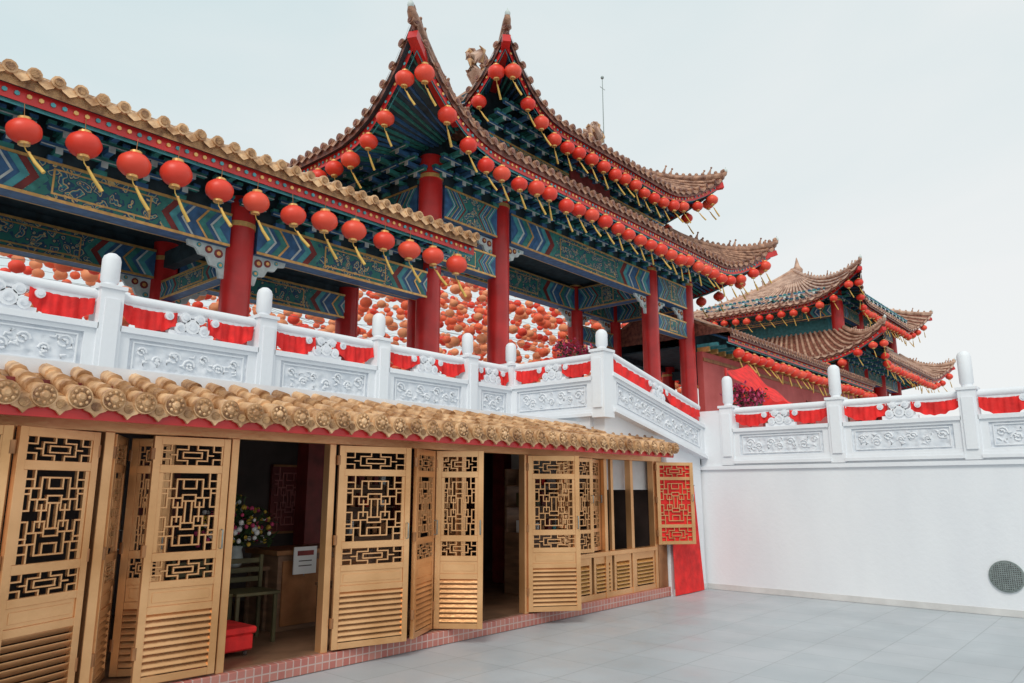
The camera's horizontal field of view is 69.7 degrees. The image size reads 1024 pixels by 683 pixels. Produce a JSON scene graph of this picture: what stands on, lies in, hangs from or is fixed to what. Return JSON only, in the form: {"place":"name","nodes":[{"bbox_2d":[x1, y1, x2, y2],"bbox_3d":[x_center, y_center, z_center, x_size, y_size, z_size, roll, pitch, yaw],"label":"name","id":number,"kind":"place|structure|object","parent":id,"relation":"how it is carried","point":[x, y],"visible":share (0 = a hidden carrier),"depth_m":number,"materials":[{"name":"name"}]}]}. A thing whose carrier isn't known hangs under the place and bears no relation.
{"place":"outdoors","nodes":[
{"label":"outdoors","id":0,"kind":"place"},
{"bbox_2d":[0,0,1023,417],"label":"sky","id":1,"kind":"structure","parent":0,"point":[888,133],"materials":[{"name":"white"}]},
{"bbox_2d":[267,589,1023,682],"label":"ground","id":2,"kind":"structure","parent":0,"point":[713,636],"depth_m":7.51,"materials":[{"name":"concrete"}]},
{"bbox_2d":[0,355,695,682],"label":"temple shop","id":3,"kind":"structure","parent":2,"relation":"on","point":[115,483],"depth_m":7.02,"materials":[{"name":"brown wood"}]},
{"bbox_2d":[0,425,16,567],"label":"folding door","id":4,"kind":"structure","parent":3,"relation":"in","point":[8,445],"depth_m":4.81,"materials":[{"name":"beige wood"}]},
{"bbox_2d":[0,425,100,682],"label":"folding door","id":5,"kind":"structure","parent":3,"relation":"in","point":[47,614],"depth_m":5.00,"materials":[{"name":"beige wood"}]},
{"bbox_2d":[89,434,128,682],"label":"folding door","id":6,"kind":"structure","parent":3,"relation":"in","point":[97,671],"depth_m":5.69,"materials":[{"name":"beige wood"}]},
{"bbox_2d":[108,438,176,676],"bbox_3d":[-3.005,1.725,5.975,0.362,1.860,0.076,2,-12,-10],"label":"folding door","id":7,"kind":"structure","parent":3,"relation":"in","point":[120,646],"depth_m":5.97,"materials":[{"name":"beige wood"}]},
{"bbox_2d":[130,436,230,682],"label":"folding door","id":8,"kind":"structure","parent":3,"relation":"in","point":[177,620],"depth_m":5.82,"materials":[{"name":"beige wood"}]},
{"bbox_2d":[169,558,232,619],"bbox_3d":[-2.941,2.468,6.926,0.440,0.800,0.440,-6,-13,29],"label":"wooden chair","id":9,"kind":"object","parent":3,"relation":"on","point":[182,575],"visible":0.19,"depth_m":7.00,"materials":[{"name":"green wood"}]},
{"bbox_2d":[186,563,269,630],"bbox_3d":[-2.959,2.695,7.674,0.450,0.650,0.750,-10,-15,40],"label":"side table","id":10,"kind":"object","parent":3,"relation":"on","point":[264,597],"visible":0.35,"depth_m":7.81,"materials":[{"name":"brown wood"}]},
{"bbox_2d":[194,493,278,567],"bbox_3d":[-2.918,1.999,7.819,0.857,0.772,0.877,-10,-15,40],"label":"flower vase","id":11,"kind":"object","parent":10,"relation":"on","point":[246,521],"visible":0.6,"depth_m":7.74,"materials":[{"name":"multicoloured plant"}]},
{"bbox_2d":[225,620,256,654],"bbox_3d":[-2.687,2.667,6.524,0.490,0.250,0.640,-10,-15,40],"label":"red bench","id":12,"kind":"object","parent":3,"relation":"on","point":[239,636],"visible":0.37,"depth_m":6.52,"materials":[{"name":"fabric"}]},
{"bbox_2d":[229,554,279,641],"bbox_3d":[-2.595,2.531,7.241,0.440,0.800,0.440,11,-15,-42],"label":"wooden chair","id":13,"kind":"object","parent":3,"relation":"on","point":[258,590],"visible":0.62,"depth_m":7.36,"materials":[{"name":"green wood"}]},
{"bbox_2d":[245,542,378,631],"bbox_3d":[-2.259,2.740,8.328,0.650,0.820,1.350,-10,-15,40],"label":"wooden counter","id":14,"kind":"object","parent":3,"relation":"on","point":[296,604],"visible":0.38,"depth_m":7.84,"materials":[{"name":"brown wood"}]},
{"bbox_2d":[292,546,316,574],"bbox_3d":[-2.230,2.358,7.899,0.040,0.300,0.280,-10,-15,40],"label":"notice sign","id":15,"kind":"object","parent":14,"relation":"attached to","point":[304,559],"visible":1,"depth_m":7.88,"materials":[{"name":"white paper"}]},
{"bbox_2d":[315,551,370,629],"bbox_3d":[-1.800,2.651,7.836,0.440,0.800,0.440,10,-15,-40],"label":"wooden chair","id":16,"kind":"object","parent":3,"relation":"on","point":[352,558],"visible":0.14,"depth_m":7.80,"materials":[{"name":"brown wood"}]},
{"bbox_2d":[329,445,411,649],"bbox_3d":[-1.349,1.953,7.104,0.782,1.860,0.076,8,-14,-33],"label":"folding door","id":17,"kind":"structure","parent":3,"relation":"in","point":[370,600],"depth_m":7.07,"materials":[{"name":"beige wood"}]},
{"bbox_2d":[345,468,399,562],"bbox_3d":[-1.991,2.638,10.175,0.400,1.750,0.800,-10,-15,40],"label":"display cabinet","id":18,"kind":"object","parent":3,"relation":"on","point":[355,508],"visible":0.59,"depth_m":10.21,"materials":[{"name":"brown wood"}]},
{"bbox_2d":[409,448,437,638],"bbox_3d":[-0.908,2.068,7.678,0.076,1.860,0.622,-3,-12,13],"label":"folding door","id":19,"kind":"structure","parent":3,"relation":"in","point":[421,611],"depth_m":7.63,"materials":[{"name":"beige wood"}]},
{"bbox_2d":[433,457,458,622],"bbox_3d":[-0.740,2.216,8.412,0.076,1.860,0.522,7,-14,-33],"label":"folding door","id":20,"kind":"structure","parent":3,"relation":"in","point":[447,505],"depth_m":8.36,"materials":[{"name":"beige wood"}]},
{"bbox_2d":[433,451,483,628],"bbox_3d":[-0.583,2.122,7.943,0.542,1.860,0.076,-1,-11,3],"label":"folding door","id":21,"kind":"structure","parent":3,"relation":"in","point":[458,580],"depth_m":7.90,"materials":[{"name":"beige wood"}]},
{"bbox_2d":[504,469,586,594],"bbox_3d":[0.566,2.823,11.111,0.400,1.757,1.600,-10,-15,40],"label":"display cabinet","id":22,"kind":"object","parent":3,"relation":"on","point":[511,571],"visible":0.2,"depth_m":10.72,"materials":[{"name":"brown wood"}]},
{"bbox_2d":[526,455,581,611],"bbox_3d":[0.511,2.348,9.063,0.682,1.860,0.076,2,-12,-10],"label":"folding door","id":23,"kind":"structure","parent":3,"relation":"in","point":[550,589],"depth_m":9.02,"materials":[{"name":"beige wood"}]},
{"bbox_2d":[555,461,575,605],"bbox_3d":[0.705,2.410,9.374,0.076,1.860,0.522,4,-12,-20],"label":"folding door","id":24,"kind":"structure","parent":3,"relation":"in","point":[564,504],"depth_m":9.43,"materials":[{"name":"beige wood"}]},
{"bbox_2d":[511,454,647,489],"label":"interior wall","id":25,"kind":"structure","parent":3,"relation":"in","point":[640,480],"depth_m":11.19,"materials":[{"name":"white paint"}]},
{"bbox_2d":[561,353,707,595],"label":"stair parapet","id":26,"kind":"structure","parent":2,"relation":"on","point":[641,406],"depth_m":11.50,"materials":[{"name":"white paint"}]},
{"bbox_2d":[673,485,704,595],"bbox_3d":[2.796,3.137,11.743,0.044,1.672,0.960,-10,-15,40],"label":"red cloth banner","id":27,"kind":"object","parent":26,"relation":"attached to","point":[688,572],"visible":0.58,"depth_m":11.63,"materials":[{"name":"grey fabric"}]},
{"bbox_2d":[699,410,1023,617],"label":"wall","id":28,"kind":"structure","parent":2,"relation":"on","point":[940,534],"depth_m":10.68,"materials":[{"name":"white paint"}]},
{"bbox_2d":[717,351,1023,464],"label":"balustrade","id":29,"kind":"object","parent":28,"relation":"on","point":[902,431],"visible":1,"depth_m":10.80,"materials":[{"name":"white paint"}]},
{"bbox_2d":[735,395,1023,426],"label":"cloth swags","id":30,"kind":"object","parent":29,"relation":"on","point":[1011,404],"visible":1,"depth_m":10.84,"materials":[{"name":"red fabric"}]},
{"bbox_2d":[989,560,1023,592],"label":"round vent grille","id":31,"kind":"object","parent":28,"relation":"attached to","point":[1006,576],"visible":1,"depth_m":9.49,"materials":[{"name":"grey metal"}]},
{"bbox_2d":[678,255,955,421],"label":"temple pavilion","id":32,"kind":"structure","parent":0,"point":[833,335],"depth_m":36.37,"materials":[{"name":"tile"}]},
{"bbox_2d":[675,278,952,393],"bbox_3d":[16.180,0.736,39.987,11.047,4.696,13.596,-10,-15,40],"label":"lantern row","id":33,"kind":"object","parent":32,"relation":"attached to","point":[885,356],"visible":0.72,"depth_m":35.15,"materials":[{"name":"red paper"}]},
{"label":"upper terrace","id":34,"kind":"structure","parent":0,"visible":0},
{"bbox_2d":[0,59,479,344],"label":"covered gallery","id":35,"kind":"object","parent":34,"relation":"on","point":[63,210],"visible":0.9,"depth_m":11.58,"materials":[{"name":"blue tile"}]},
{"bbox_2d":[5,103,466,296],"bbox_3d":[-6.013,-2.470,8.057,0.453,1.055,15.596,-10,-15,40],"label":"lantern row","id":36,"kind":"object","parent":35,"relation":"attached to","point":[83,145],"visible":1,"depth_m":10.15,"materials":[{"name":"red paper"}]},
{"bbox_2d":[0,253,614,418],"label":"white balustrade","id":37,"kind":"object","parent":34,"relation":"on","point":[185,344],"visible":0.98,"depth_m":8.49,"materials":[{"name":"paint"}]},
{"bbox_2d":[0,252,680,407],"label":"hanging lantern canopy","id":38,"kind":"object","parent":34,"relation":"on","point":[542,318],"visible":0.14,"depth_m":28.71,"materials":[{"name":"red paper"}]},
{"bbox_2d":[286,0,778,420],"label":"temple gate pavilion","id":39,"kind":"structure","parent":34,"relation":"on","point":[578,277],"depth_m":17.06,"materials":[{"name":"tile"}]},
{"bbox_2d":[312,60,771,326],"bbox_3d":[1.092,-2.585,20.031,6.355,1.888,15.561,-10,-15,40],"label":"lantern row","id":40,"kind":"object","parent":39,"relation":"attached to","point":[424,72],"visible":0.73,"depth_m":15.33,"materials":[{"name":"red paper"}]},
{"bbox_2d":[471,62,719,233],"bbox_3d":[1.056,-4.171,20.342,5.560,1.648,9.937,-10,-15,40],"label":"lantern row","id":41,"kind":"object","parent":39,"relation":"attached to","point":[511,71],"visible":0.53,"depth_m":17.81,"materials":[{"name":"red paper"}]},
{"bbox_2d":[601,76,604,143],"bbox_3d":[3.061,-6.036,24.349,0.104,6.060,0.300,-10,-15,40],"label":"roof antenna","id":42,"kind":"object","parent":39,"relation":"on","point":[602,77],"visible":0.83,"depth_m":24.77,"materials":[{"name":"grey metal"}]},
{"bbox_2d":[547,335,592,377],"bbox_3d":[1.235,0.296,13.957,0.923,0.845,0.807,-10,-15,40],"label":"bougainvillea","id":43,"kind":"object","parent":34,"relation":"on","point":[563,347],"visible":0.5,"depth_m":13.96,"materials":[{"name":"pink plant"}]},
{"bbox_2d":[586,315,875,427],"bbox_3d":[9.622,2.328,29.482,5.420,5.170,15.180,-10,-15,40],"label":"covered gallery","id":44,"kind":"object","parent":34,"relation":"on","point":[716,346],"visible":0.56,"depth_m":24.95,"materials":[{"name":"paint"}]},
{"bbox_2d":[733,346,877,398],"bbox_3d":[11.663,1.554,27.905,0.441,1.021,14.441,-10,-15,40],"label":"lantern row","id":45,"kind":"object","parent":44,"relation":"attached to","point":[762,361],"visible":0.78,"depth_m":25.72,"materials":[{"name":"red paper"}]},
{"bbox_2d":[719,380,769,406],"bbox_3d":[4.482,1.133,14.177,0.826,0.726,0.778,-10,-15,40],"label":"bougainvillea","id":46,"kind":"object","parent":34,"relation":"on","point":[752,397],"visible":0.83,"depth_m":14.08,"materials":[{"name":"pink plant"}]},
{"bbox_2d":[724,365,815,426],"bbox_3d":[5.973,1.615,16.358,1.658,2.500,2.377,-8,-14,33],"label":"red cloth canopy","id":47,"kind":"object","parent":34,"relation":"on","point":[749,375],"visible":0.36,"depth_m":16.47,"materials":[{"name":"fabric"}]}
]}

